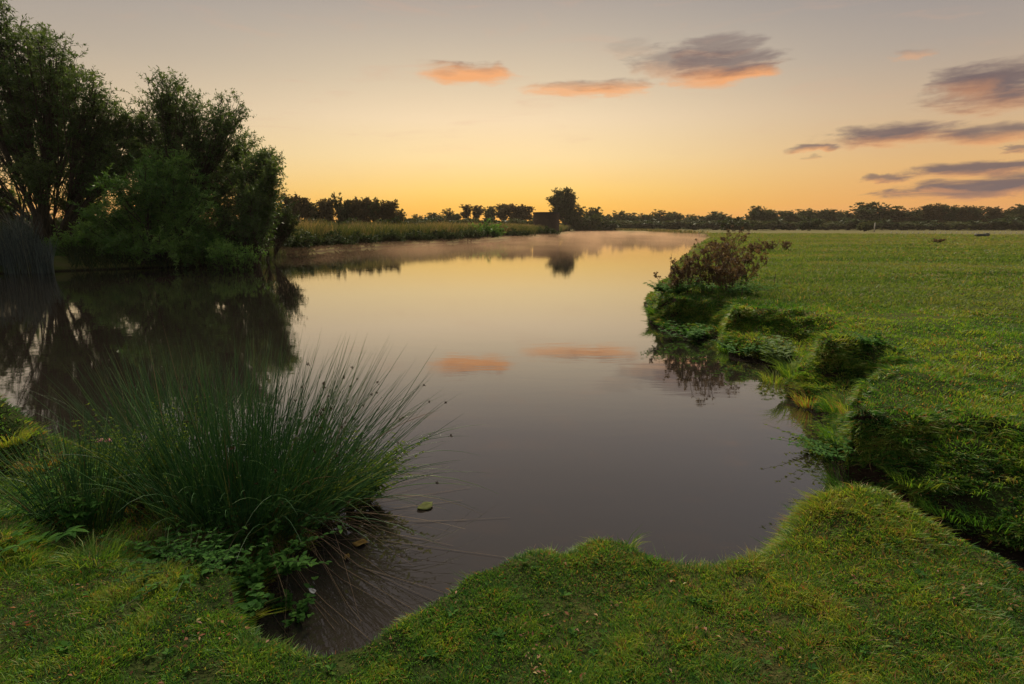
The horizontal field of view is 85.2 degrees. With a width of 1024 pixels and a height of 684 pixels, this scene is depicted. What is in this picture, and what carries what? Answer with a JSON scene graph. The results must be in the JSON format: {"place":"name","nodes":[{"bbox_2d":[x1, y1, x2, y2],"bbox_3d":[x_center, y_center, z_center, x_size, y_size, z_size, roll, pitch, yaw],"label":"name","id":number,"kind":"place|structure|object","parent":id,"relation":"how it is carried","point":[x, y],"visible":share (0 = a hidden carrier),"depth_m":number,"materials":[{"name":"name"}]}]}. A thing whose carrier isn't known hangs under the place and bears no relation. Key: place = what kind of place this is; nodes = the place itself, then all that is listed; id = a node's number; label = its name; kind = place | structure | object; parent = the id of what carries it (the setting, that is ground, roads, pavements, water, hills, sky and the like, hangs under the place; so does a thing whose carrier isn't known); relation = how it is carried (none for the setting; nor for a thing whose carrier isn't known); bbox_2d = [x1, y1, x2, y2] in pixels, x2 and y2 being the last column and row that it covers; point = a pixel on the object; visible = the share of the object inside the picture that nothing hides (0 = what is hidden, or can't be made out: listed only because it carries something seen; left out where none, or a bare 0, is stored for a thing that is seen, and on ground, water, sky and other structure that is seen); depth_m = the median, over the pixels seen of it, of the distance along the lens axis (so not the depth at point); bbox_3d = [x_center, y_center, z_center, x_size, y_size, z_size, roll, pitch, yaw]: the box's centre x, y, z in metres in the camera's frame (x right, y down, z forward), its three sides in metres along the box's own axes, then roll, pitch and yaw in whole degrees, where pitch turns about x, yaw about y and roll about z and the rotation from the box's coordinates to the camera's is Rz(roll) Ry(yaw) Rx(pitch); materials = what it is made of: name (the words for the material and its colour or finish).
{"place":"outdoors","nodes":[
{"label":"outdoors","id":0,"kind":"place"},
{"bbox_2d":[0,232,1023,656],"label":"water","id":1,"kind":"structure","parent":0,"point":[582,388],"depth_m":6.59,"materials":[{"name":"liquid"}]},
{"bbox_2d":[0,206,57,273],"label":"reed bed","id":2,"kind":"object","parent":1,"relation":"in","point":[38,256],"visible":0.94,"depth_m":22.53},
{"bbox_2d":[42,340,282,455],"bbox_3d":[-2.849,0.442,4.527,1.736,0.979,1.280,0,12,0],"label":"rush clump","id":3,"kind":"object","parent":1,"relation":"on","point":[150,398],"visible":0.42,"depth_m":4.55,"materials":[{"name":"plant"}]},
{"bbox_2d":[0,324,509,644],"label":"rush clump","id":4,"kind":"object","parent":1,"relation":"on","point":[249,463],"visible":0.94,"depth_m":3.22,"materials":[{"name":"plant"}]},
{"bbox_2d":[265,576,318,627],"bbox_3d":[-1.079,1.293,2.700,0.255,0.156,0.289,-3,12,-13],"label":"brooklime","id":5,"kind":"object","parent":1,"relation":"on","point":[301,609],"visible":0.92,"depth_m":2.73,"materials":[{"name":"green plant"}]},
{"bbox_2d":[0,229,1023,683],"bbox_3d":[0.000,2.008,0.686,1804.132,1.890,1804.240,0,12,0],"label":"ground","id":6,"kind":"structure","parent":0,"point":[864,473],"depth_m":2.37,"materials":[{"name":"plant"}]},
{"bbox_2d":[0,419,48,447],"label":"grass tuft","id":7,"kind":"object","parent":6,"relation":"on","point":[7,445],"visible":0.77,"depth_m":3.94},
{"bbox_2d":[0,205,104,248],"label":"hedge shrub","id":8,"kind":"object","parent":6,"relation":"on","point":[58,222],"visible":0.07,"depth_m":29.20,"materials":[{"name":"green plant"}]},
{"bbox_2d":[0,474,107,560],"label":"plantain","id":9,"kind":"object","parent":6,"relation":"on","point":[77,515],"visible":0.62,"depth_m":2.91,"materials":[{"name":"green plant"}]},
{"bbox_2d":[0,0,165,250],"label":"willow tree","id":10,"kind":"object","parent":6,"relation":"on","point":[82,154],"visible":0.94,"depth_m":25.93,"materials":[{"name":"green plant"}]},
{"bbox_2d":[0,423,179,509],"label":"bedstraw","id":11,"kind":"object","parent":6,"relation":"on","point":[24,484],"visible":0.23,"depth_m":3.75,"materials":[{"name":"green plant"}]},
{"bbox_2d":[38,523,144,573],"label":"grass tuft","id":12,"kind":"object","parent":6,"relation":"on","point":[105,548],"visible":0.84,"depth_m":2.56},
{"bbox_2d":[0,394,183,529],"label":"rush clump","id":13,"kind":"object","parent":6,"relation":"on","point":[105,505],"visible":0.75,"depth_m":3.05,"materials":[{"name":"plant"}]},
{"bbox_2d":[23,416,169,483],"bbox_3d":[-2.784,0.833,3.798,0.869,0.298,1.148,-8,14,-34],"label":"mint plant","id":14,"kind":"object","parent":6,"relation":"on","point":[94,469],"visible":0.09,"depth_m":3.81,"materials":[{"name":"green plant"}]},
{"bbox_2d":[43,390,209,502],"bbox_3d":[-2.326,0.683,3.485,0.683,0.606,0.924,11,16,43],"label":"bedstraw","id":15,"kind":"object","parent":6,"relation":"on","point":[149,458],"visible":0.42,"depth_m":3.41,"materials":[{"name":"plant"}]},
{"bbox_2d":[42,142,243,269],"bbox_3d":[-17.313,-6.132,25.548,9.947,6.029,4.751,0,12,0],"label":"willow scrub","id":16,"kind":"object","parent":6,"relation":"on","point":[160,216],"visible":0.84,"depth_m":25.17,"materials":[{"name":"green plant"}]},
{"bbox_2d":[55,237,298,270],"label":"bank herbs","id":17,"kind":"object","parent":6,"relation":"on","point":[91,253],"visible":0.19,"depth_m":25.09,"materials":[{"name":"green plant"}]},
{"bbox_2d":[108,506,248,573],"bbox_3d":[-1.711,1.095,2.674,0.942,0.180,0.892,6,13,28],"label":"dead nettle","id":18,"kind":"object","parent":6,"relation":"on","point":[171,537],"visible":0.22,"depth_m":2.90,"materials":[{"name":"green plant"}]},
{"bbox_2d":[113,65,267,212],"bbox_3d":[-15.801,-8.850,27.659,7.958,8.906,4.958,0,12,0],"label":"willow tree","id":19,"kind":"object","parent":6,"relation":"on","point":[164,131],"visible":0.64,"depth_m":26.68,"materials":[{"name":"green plant"}]},
{"bbox_2d":[110,523,271,611],"bbox_3d":[-1.462,0.978,2.450,0.559,0.089,0.683,6,13,25],"label":"turf herb","id":20,"kind":"object","parent":6,"relation":"on","point":[215,555],"visible":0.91,"depth_m":2.49,"materials":[{"name":"green plant"}]},
{"bbox_2d":[95,481,344,594],"bbox_3d":[-1.437,1.045,2.953,1.186,0.341,1.038,0,12,0],"label":"mint plant","id":21,"kind":"object","parent":6,"relation":"on","point":[255,578],"visible":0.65,"depth_m":2.84,"materials":[{"name":"green plant"}]},
{"bbox_2d":[205,238,267,270],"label":"waterside shrub","id":22,"kind":"object","parent":6,"relation":"on","point":[226,258],"visible":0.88,"depth_m":24.21,"materials":[{"name":"green plant"}]},
{"bbox_2d":[188,145,288,266],"bbox_3d":[-13.004,-6.015,26.877,6.896,6.778,3.886,6,13,28],"label":"willow tree","id":23,"kind":"object","parent":6,"relation":"on","point":[251,206],"visible":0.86,"depth_m":25.77,"materials":[{"name":"green plant"}]},
{"bbox_2d":[232,582,269,626],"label":"marsh pennywort","id":24,"kind":"object","parent":6,"relation":"on","point":[255,602],"visible":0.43,"depth_m":2.40,"materials":[{"name":"green plant"}]},
{"bbox_2d":[239,186,302,260],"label":"hedge shrub","id":25,"kind":"object","parent":6,"relation":"on","point":[283,231],"visible":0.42,"depth_m":30.64,"materials":[{"name":"green plant"}]},
{"bbox_2d":[269,232,314,254],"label":"bank shrub","id":26,"kind":"object","parent":6,"relation":"on","point":[302,246],"visible":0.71,"depth_m":37.91,"materials":[{"name":"green plant"}]},
{"bbox_2d":[276,193,315,220],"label":"hedgerow tree","id":27,"kind":"object","parent":6,"relation":"on","point":[299,206],"visible":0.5,"depth_m":101.54,"materials":[{"name":"green plant"}]},
{"bbox_2d":[292,231,337,251],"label":"bank shrub","id":28,"kind":"object","parent":6,"relation":"on","point":[320,242],"visible":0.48,"depth_m":41.93,"materials":[{"name":"green plant"}]},
{"bbox_2d":[315,198,340,221],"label":"hedgerow tree","id":29,"kind":"object","parent":6,"relation":"on","point":[327,211],"visible":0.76,"depth_m":106.08,"materials":[{"name":"green plant"}]},
{"bbox_2d":[234,423,433,515],"bbox_3d":[-1.170,0.902,3.753,1.226,0.494,1.231,0,12,0],"label":"clump","id":30,"kind":"object","parent":6,"relation":"on","point":[384,472],"visible":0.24,"depth_m":3.72,"materials":[{"name":"plant"}]},
{"bbox_2d":[320,229,360,249],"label":"bank shrub","id":31,"kind":"object","parent":6,"relation":"on","point":[340,242],"visible":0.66,"depth_m":44.58,"materials":[{"name":"green plant"}]},
{"bbox_2d":[329,192,352,222],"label":"broadleaf tree","id":32,"kind":"object","parent":6,"relation":"on","point":[344,209],"visible":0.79,"depth_m":108.00,"materials":[{"name":"green plant"}]},
{"bbox_2d":[342,197,378,221],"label":"hedgerow tree","id":33,"kind":"object","parent":6,"relation":"on","point":[358,208],"visible":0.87,"depth_m":108.43,"materials":[{"name":"green plant"}]},
{"bbox_2d":[345,231,381,247],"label":"bank shrub","id":34,"kind":"object","parent":6,"relation":"on","point":[370,240],"visible":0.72,"depth_m":48.81,"materials":[{"name":"green plant"}]},
{"bbox_2d":[362,197,382,221],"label":"hedgerow tree","id":35,"kind":"object","parent":6,"relation":"on","point":[373,217],"visible":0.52,"depth_m":110.42,"materials":[{"name":"green plant"}]},
{"bbox_2d":[373,199,406,221],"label":"hedgerow tree","id":36,"kind":"object","parent":6,"relation":"on","point":[388,210],"visible":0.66,"depth_m":109.81,"materials":[{"name":"green plant"}]},
{"bbox_2d":[375,229,406,245],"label":"bank shrub","id":37,"kind":"object","parent":6,"relation":"on","point":[395,239],"visible":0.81,"depth_m":53.81,"materials":[{"name":"green plant"}]},
{"bbox_2d":[214,218,571,239],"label":"tall grass","id":38,"kind":"structure","parent":6,"relation":"on","point":[317,227],"depth_m":58.90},
{"bbox_2d":[400,229,436,244],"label":"bank shrub","id":39,"kind":"object","parent":6,"relation":"on","point":[413,236],"visible":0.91,"depth_m":57.70,"materials":[{"name":"green plant"}]},
{"bbox_2d":[430,227,464,242],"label":"bank shrub","id":40,"kind":"object","parent":6,"relation":"on","point":[446,237],"visible":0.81,"depth_m":64.41,"materials":[{"name":"green plant"}]},
{"bbox_2d":[456,227,484,241],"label":"bank shrub","id":41,"kind":"object","parent":6,"relation":"on","point":[474,235],"visible":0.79,"depth_m":69.50,"materials":[{"name":"green plant"}]},
{"bbox_2d":[459,204,485,218],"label":"open crowned tree","id":42,"kind":"object","parent":6,"relation":"on","point":[477,211],"visible":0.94,"depth_m":194.15,"materials":[{"name":"green plant"}]},
{"bbox_2d":[468,218,506,238],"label":"bank shrub","id":43,"kind":"object","parent":6,"relation":"on","point":[489,230],"visible":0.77,"depth_m":76.81,"materials":[{"name":"green plant"}]},
{"bbox_2d":[494,203,514,219],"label":"open crowned tree","id":44,"kind":"object","parent":6,"relation":"on","point":[502,210],"visible":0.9,"depth_m":197.18,"materials":[{"name":"green plant"}]},
{"bbox_2d":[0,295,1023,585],"bbox_3d":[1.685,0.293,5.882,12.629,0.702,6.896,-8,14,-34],"label":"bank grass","id":45,"kind":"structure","parent":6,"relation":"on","point":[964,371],"depth_m":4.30,"materials":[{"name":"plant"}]},
{"bbox_2d":[0,374,1023,683],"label":"clover","id":46,"kind":"object","parent":6,"relation":"on","point":[514,614],"visible":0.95,"depth_m":2.05,"materials":[{"name":"green plant"}]},
{"bbox_2d":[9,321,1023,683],"bbox_3d":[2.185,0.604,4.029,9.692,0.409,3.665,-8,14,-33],"label":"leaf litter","id":47,"kind":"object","parent":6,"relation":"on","point":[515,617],"visible":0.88,"depth_m":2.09,"materials":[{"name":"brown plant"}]},
{"bbox_2d":[506,203,535,220],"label":"hedgerow tree","id":48,"kind":"object","parent":6,"relation":"on","point":[522,212],"visible":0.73,"depth_m":198.12,"materials":[{"name":"green plant"}]},
{"bbox_2d":[506,228,535,238],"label":"bank shrub","id":49,"kind":"object","parent":6,"relation":"on","point":[513,233],"visible":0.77,"depth_m":88.83,"materials":[{"name":"green plant"}]},
{"bbox_2d":[55,373,1023,683],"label":"weed rosettes","id":50,"kind":"object","parent":6,"relation":"on","point":[451,613],"visible":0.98,"depth_m":2.06,"materials":[{"name":"green plant"}]},
{"bbox_2d":[533,212,559,233],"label":"pillbox","id":51,"kind":"structure","parent":6,"relation":"on","point":[550,219],"depth_m":123.07,"materials":[{"name":"concrete"}]},
{"bbox_2d":[546,186,588,227],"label":"waterside tree","id":52,"kind":"object","parent":6,"relation":"on","point":[563,203],"visible":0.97,"depth_m":185.91,"materials":[{"name":"green plant"}]},
{"bbox_2d":[569,213,602,231],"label":"bush","id":53,"kind":"object","parent":6,"relation":"on","point":[593,220],"visible":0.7,"depth_m":197.91,"materials":[{"name":"green plant"}]},
{"bbox_2d":[596,216,620,231],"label":"bush","id":54,"kind":"object","parent":6,"relation":"on","point":[607,226],"visible":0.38,"depth_m":207.28,"materials":[{"name":"green plant"}]},
{"bbox_2d":[244,297,1023,624],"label":"tufted grass","id":55,"kind":"structure","parent":6,"relation":"on","point":[974,491],"depth_m":3.48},
{"bbox_2d":[619,218,669,228],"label":"bush","id":56,"kind":"object","parent":6,"relation":"on","point":[649,224],"visible":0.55,"depth_m":224.62,"materials":[{"name":"green plant"}]},
{"bbox_2d":[613,228,709,234],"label":"shore grass","id":57,"kind":"structure","parent":6,"relation":"on","point":[675,231],"depth_m":152.32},
{"bbox_2d":[643,280,696,294],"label":"nettle","id":58,"kind":"object","parent":6,"relation":"on","point":[679,289],"visible":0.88,"depth_m":11.04,"materials":[{"name":"green plant"}]},
{"bbox_2d":[653,260,691,292],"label":"burdock plant","id":59,"kind":"object","parent":6,"relation":"on","point":[675,281],"visible":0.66,"depth_m":11.14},
{"bbox_2d":[658,220,690,229],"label":"bush","id":60,"kind":"object","parent":6,"relation":"on","point":[677,224],"visible":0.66,"depth_m":225.54,"materials":[{"name":"green plant"}]},
{"bbox_2d":[669,241,715,293],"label":"burdock plant","id":61,"kind":"object","parent":6,"relation":"on","point":[688,263],"visible":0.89,"depth_m":10.93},
{"bbox_2d":[685,219,718,229],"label":"bush","id":62,"kind":"object","parent":6,"relation":"on","point":[695,225],"visible":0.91,"depth_m":225.05,"materials":[{"name":"green plant"}]},
{"bbox_2d":[684,240,732,292],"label":"burdock plant","id":63,"kind":"object","parent":6,"relation":"on","point":[721,269],"visible":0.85,"depth_m":10.96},
{"bbox_2d":[696,211,727,229],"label":"broadleaf tree","id":64,"kind":"object","parent":6,"relation":"on","point":[717,216],"visible":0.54,"depth_m":241.59,"materials":[{"name":"green plant"}]},
{"bbox_2d":[694,227,749,287],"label":"burdock plant","id":65,"kind":"object","parent":6,"relation":"on","point":[726,249],"visible":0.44,"depth_m":11.70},
{"bbox_2d":[701,247,751,292],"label":"burdock plant","id":66,"kind":"object","parent":6,"relation":"on","point":[729,275],"visible":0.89,"depth_m":10.85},
{"bbox_2d":[661,274,798,295],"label":"nettle","id":67,"kind":"object","parent":6,"relation":"on","point":[745,288],"visible":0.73,"depth_m":10.66,"materials":[{"name":"green plant"}]},
{"bbox_2d":[716,216,753,230],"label":"bush","id":68,"kind":"object","parent":6,"relation":"on","point":[737,223],"visible":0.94,"depth_m":164.79,"materials":[{"name":"green plant"}]},
{"bbox_2d":[710,328,772,356],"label":"nettle","id":69,"kind":"object","parent":6,"relation":"on","point":[732,349],"visible":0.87,"depth_m":7.86,"materials":[{"name":"green plant"}]},
{"bbox_2d":[732,243,769,285],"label":"burdock plant","id":70,"kind":"object","parent":6,"relation":"on","point":[749,260],"visible":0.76,"depth_m":12.17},
{"bbox_2d":[745,205,771,229],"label":"broadleaf tree","id":71,"kind":"object","parent":6,"relation":"on","point":[758,214],"visible":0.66,"depth_m":217.29,"materials":[{"name":"green plant"}]},
{"bbox_2d":[741,219,776,229],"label":"bush","id":72,"kind":"object","parent":6,"relation":"on","point":[759,224],"visible":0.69,"depth_m":203.97,"materials":[{"name":"green plant"}]},
{"bbox_2d":[749,366,785,384],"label":"grass tuft","id":73,"kind":"object","parent":6,"relation":"on","point":[769,378],"visible":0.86,"depth_m":6.80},
{"bbox_2d":[525,274,1023,571],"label":"hanging grass","id":74,"kind":"structure","parent":6,"relation":"on","point":[849,423],"depth_m":3.92,"materials":[{"name":"plant"}]},
{"bbox_2d":[757,218,796,229],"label":"bush","id":75,"kind":"object","parent":6,"relation":"on","point":[780,224],"visible":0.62,"depth_m":208.13,"materials":[{"name":"green plant"}]},
{"bbox_2d":[777,210,805,229],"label":"hedgerow tree","id":76,"kind":"object","parent":6,"relation":"on","point":[791,217],"visible":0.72,"depth_m":232.14,"materials":[{"name":"green plant"}]},
{"bbox_2d":[765,356,828,379],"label":"grass tuft","id":77,"kind":"object","parent":6,"relation":"on","point":[785,371],"visible":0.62,"depth_m":6.39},
{"bbox_2d":[763,418,832,456],"bbox_3d":[2.521,0.840,4.642,0.769,0.258,0.791,0,12,0],"label":"bittersweet","id":78,"kind":"object","parent":6,"relation":"on","point":[806,441],"visible":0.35,"depth_m":4.71,"materials":[{"name":"green plant"}]},
{"bbox_2d":[779,385,832,408],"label":"grass tuft","id":79,"kind":"object","parent":6,"relation":"on","point":[796,400],"visible":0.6,"depth_m":5.79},
{"bbox_2d":[795,216,824,230],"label":"bush","id":80,"kind":"object","parent":6,"relation":"on","point":[811,223],"visible":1,"depth_m":183.57,"materials":[{"name":"green plant"}]},
{"bbox_2d":[771,430,859,468],"bbox_3d":[2.252,0.792,4.041,0.641,0.262,0.498,-9,14,-36],"label":"bittersweet","id":81,"kind":"object","parent":6,"relation":"on","point":[826,452],"visible":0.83,"depth_m":4.05,"materials":[{"name":"green plant"}]},
{"bbox_2d":[801,412,847,443],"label":"grass tuft","id":82,"kind":"object","parent":6,"relation":"on","point":[831,430],"visible":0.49,"depth_m":4.32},
{"bbox_2d":[811,208,837,229],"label":"hedgerow tree","id":83,"kind":"object","parent":6,"relation":"on","point":[825,214],"visible":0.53,"depth_m":232.57,"materials":[{"name":"green plant"}]},
{"bbox_2d":[805,384,849,412],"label":"grass tuft","id":84,"kind":"object","parent":6,"relation":"on","point":[826,405],"visible":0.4,"depth_m":5.35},
{"bbox_2d":[642,232,1023,330],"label":"meadow grass","id":85,"kind":"structure","parent":6,"relation":"on","point":[909,242],"depth_m":16.31,"materials":[{"name":"plant"}]},
{"bbox_2d":[816,386,853,414],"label":"grass tuft","id":86,"kind":"object","parent":6,"relation":"on","point":[844,407],"visible":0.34,"depth_m":4.46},
{"bbox_2d":[830,217,865,229],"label":"bush","id":87,"kind":"object","parent":6,"relation":"on","point":[852,223],"visible":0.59,"depth_m":206.15,"materials":[{"name":"green plant"}]},
{"bbox_2d":[799,448,933,502],"bbox_3d":[2.404,0.977,3.914,0.848,0.223,0.912,0,12,0],"label":"grass tuft","id":88,"kind":"object","parent":6,"relation":"on","point":[832,481],"visible":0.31,"depth_m":4.03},
{"bbox_2d":[850,330,893,346],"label":"nettle","id":89,"kind":"object","parent":6,"relation":"on","point":[875,340],"visible":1,"depth_m":6.02,"materials":[{"name":"green plant"}]},
{"bbox_2d":[845,202,904,221],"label":"broadleaf tree","id":90,"kind":"object","parent":6,"relation":"on","point":[870,211],"visible":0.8,"depth_m":214.74,"materials":[{"name":"green plant"}]},
{"bbox_2d":[870,219,904,229],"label":"bush","id":91,"kind":"object","parent":6,"relation":"on","point":[886,224],"visible":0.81,"depth_m":203.26,"materials":[{"name":"green plant"}]},
{"bbox_2d":[876,464,952,489],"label":"grass tuft","id":92,"kind":"object","parent":6,"relation":"on","point":[927,486],"visible":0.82,"depth_m":3.57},
{"bbox_2d":[902,219,943,229],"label":"bush","id":93,"kind":"object","parent":6,"relation":"on","point":[929,224],"visible":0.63,"depth_m":201.48,"materials":[{"name":"green plant"}]},
{"bbox_2d":[914,203,949,229],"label":"hedgerow tree","id":94,"kind":"object","parent":6,"relation":"on","point":[932,212],"visible":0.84,"depth_m":215.26,"materials":[{"name":"green plant"}]},
{"bbox_2d":[911,495,987,524],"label":"grass tuft","id":95,"kind":"object","parent":6,"relation":"on","point":[948,514],"visible":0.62,"depth_m":3.40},
{"bbox_2d":[941,206,960,222],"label":"hedgerow tree","id":96,"kind":"object","parent":6,"relation":"on","point":[951,214],"visible":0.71,"depth_m":214.15,"materials":[{"name":"green plant"}]},
{"bbox_2d":[939,221,976,229],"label":"bush","id":97,"kind":"object","parent":6,"relation":"on","point":[948,225],"visible":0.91,"depth_m":199.62,"materials":[{"name":"green plant"}]},
{"bbox_2d":[948,205,982,222],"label":"hedgerow tree","id":98,"kind":"object","parent":6,"relation":"on","point":[963,213],"visible":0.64,"depth_m":214.31,"materials":[{"name":"green plant"}]},
{"bbox_2d":[951,220,995,229],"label":"bush","id":99,"kind":"object","parent":6,"relation":"on","point":[980,227],"visible":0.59,"depth_m":200.90,"materials":[{"name":"green plant"}]},
{"bbox_2d":[947,501,1023,533],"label":"grass tuft","id":100,"kind":"object","parent":6,"relation":"on","point":[968,521],"visible":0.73,"depth_m":3.29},
{"bbox_2d":[981,206,1007,229],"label":"hedgerow tree","id":101,"kind":"object","parent":6,"relation":"on","point":[995,212],"visible":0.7,"depth_m":214.35,"materials":[{"name":"green plant"}]},
{"bbox_2d":[988,215,1023,230],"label":"bush","id":102,"kind":"object","parent":6,"relation":"on","point":[1006,223],"visible":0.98,"depth_m":193.89,"materials":[{"name":"green plant"}]},
{"bbox_2d":[0,0,1023,222],"label":"sky","id":103,"kind":"structure","parent":0,"point":[697,107],"materials":[{"name":"orange"}]},
{"bbox_2d":[659,319,712,341],"bbox_3d":[2.882,-0.156,9.276,0.867,0.331,0.926,6,13,28],"label":"butterbur","id":104,"kind":"object","parent":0,"point":[697,333],"visible":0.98,"depth_m":9.26,"materials":[{"name":"green plant"}]},
{"bbox_2d":[760,335,797,366],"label":"nettle","id":105,"kind":"object","parent":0,"point":[783,354],"visible":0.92,"depth_m":7.37,"materials":[{"name":"green plant"}]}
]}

